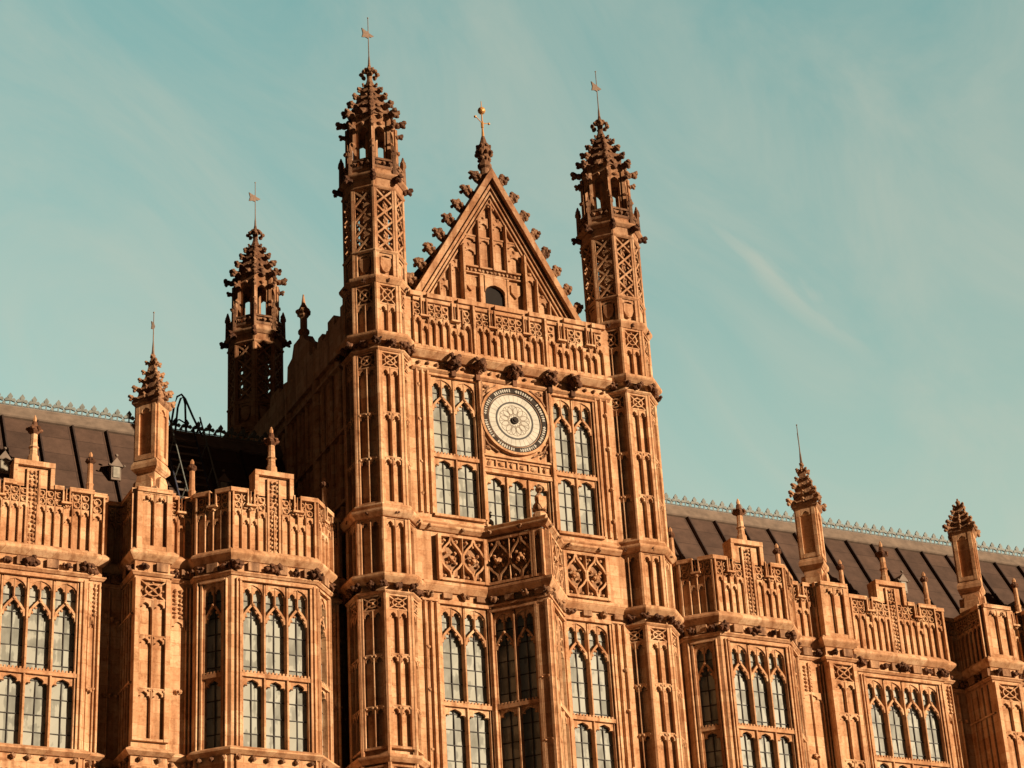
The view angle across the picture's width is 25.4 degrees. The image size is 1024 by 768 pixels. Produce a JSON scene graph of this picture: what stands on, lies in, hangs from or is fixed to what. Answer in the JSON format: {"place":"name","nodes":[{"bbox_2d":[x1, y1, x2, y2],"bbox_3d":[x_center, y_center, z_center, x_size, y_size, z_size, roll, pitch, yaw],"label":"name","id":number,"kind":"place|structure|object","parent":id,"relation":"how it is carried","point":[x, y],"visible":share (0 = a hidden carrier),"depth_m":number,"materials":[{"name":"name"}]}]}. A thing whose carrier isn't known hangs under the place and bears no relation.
{"place":"outdoors","nodes":[
{"label":"outdoors","id":0,"kind":"place"},
{"bbox_2d":[0,312,346,767],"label":"palace wing","id":1,"kind":"structure","parent":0,"point":[149,618],"depth_m":53.85,"materials":[{"name":"brown stone"}]},
{"bbox_2d":[0,570,83,748],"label":"window","id":2,"kind":"structure","parent":1,"relation":"in","point":[38,616],"depth_m":52.43,"materials":[{"name":"glass"}]},
{"bbox_2d":[168,393,219,498],"bbox_3d":[-8.229,2.047,59.951,1.328,5.446,3.119,10,-30,-24],"label":"roof ladder","id":3,"kind":"object","parent":1,"relation":"on","point":[170,429],"visible":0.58,"depth_m":60.67,"materials":[{"name":"metal"}]},
{"bbox_2d":[199,578,224,749],"bbox_3d":[-6.995,6.609,53.140,0.646,4.280,0.262,-12,-28,16],"label":"window","id":4,"kind":"structure","parent":1,"relation":"in","point":[212,592],"depth_m":53.24,"materials":[{"name":"glass"}]},
{"bbox_2d":[239,577,313,752],"bbox_3d":[-5.564,6.685,53.458,1.840,4.280,0.263,10,-30,-24],"label":"window","id":5,"kind":"structure","parent":1,"relation":"in","point":[276,704],"depth_m":53.55,"materials":[{"name":"glass"}]},
{"bbox_2d":[319,589,331,760],"bbox_3d":[-4.524,7.014,54.228,0.266,4.280,0.646,-11,-28,16],"label":"window","id":6,"kind":"structure","parent":1,"relation":"in","point":[324,608],"depth_m":54.44,"materials":[{"name":"stone"}]},
{"bbox_2d":[0,0,1023,555],"label":"sky","id":7,"kind":"structure","parent":0,"point":[828,195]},
{"bbox_2d":[664,424,1023,767],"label":"palace wing","id":8,"kind":"structure","parent":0,"point":[807,639],"depth_m":62.89,"materials":[{"name":"brown stone"}]},
{"bbox_2d":[690,638,726,767],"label":"window","id":9,"kind":"structure","parent":8,"relation":"in","point":[712,746],"depth_m":58.86,"materials":[{"name":"stone"}]},
{"bbox_2d":[727,638,800,767],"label":"window","id":10,"kind":"structure","parent":8,"relation":"in","point":[766,729],"depth_m":59.21,"materials":[{"name":"glass"}]},
{"bbox_2d":[793,648,809,767],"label":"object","id":11,"kind":"structure","parent":8,"relation":"in","point":[795,654],"depth_m":60.17,"materials":[{"name":"stone"}]},
{"bbox_2d":[862,674,951,767],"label":"window","id":12,"kind":"structure","parent":8,"relation":"in","point":[905,716],"depth_m":62.63,"materials":[{"name":"glass"}]},
{"bbox_3d":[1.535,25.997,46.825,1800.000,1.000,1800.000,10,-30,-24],"label":"ground","id":13,"kind":"structure","parent":0,"visible":0},
{"bbox_2d":[219,17,689,767],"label":"gabled tower","id":14,"kind":"structure","parent":13,"relation":"on","point":[453,399],"depth_m":58.85,"materials":[{"name":"stone"}]},
{"bbox_2d":[429,372,485,522],"bbox_3d":[-1.455,1.648,58.374,1.420,4.060,0.262,10,-30,-24],"label":"window","id":15,"kind":"structure","parent":14,"relation":"in","point":[456,460],"depth_m":58.43,"materials":[{"name":"glass"}]},
{"bbox_2d":[438,600,495,767],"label":"window","id":16,"kind":"structure","parent":14,"relation":"in","point":[468,725],"depth_m":55.56,"materials":[{"name":"glass"}]},
{"bbox_2d":[489,601,543,767],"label":"window","id":17,"kind":"structure","parent":14,"relation":"in","point":[517,684],"depth_m":55.60,"materials":[{"name":"glass"}]},
{"bbox_2d":[485,469,554,527],"bbox_3d":[0.178,3.103,58.477,1.990,1.630,0.263,10,-30,-24],"label":"window","id":18,"kind":"structure","parent":14,"relation":"in","point":[510,496],"depth_m":58.59,"materials":[{"name":"glass"}]},
{"bbox_2d":[532,485,547,516],"bbox_3d":[0.685,2.995,57.486,0.388,0.934,0.422,10,-30,-24],"label":"statue","id":19,"kind":"object","parent":14,"relation":"on","point":[539,506],"visible":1,"depth_m":57.30,"materials":[{"name":"stone"}]},
{"bbox_2d":[554,604,571,767],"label":"window","id":20,"kind":"structure","parent":14,"relation":"in","point":[559,618],"depth_m":56.23,"materials":[{"name":"stone"}]},
{"bbox_2d":[550,393,604,539],"bbox_3d":[1.666,2.178,59.783,1.350,4.060,0.264,10,-30,-24],"label":"window","id":21,"kind":"structure","parent":14,"relation":"in","point":[577,478],"depth_m":59.84,"materials":[{"name":"glass"}]},
{"bbox_2d":[565,616,621,767],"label":"window","id":22,"kind":"structure","parent":14,"relation":"in","point":[594,712],"depth_m":57.06,"materials":[{"name":"glass"}]}
]}

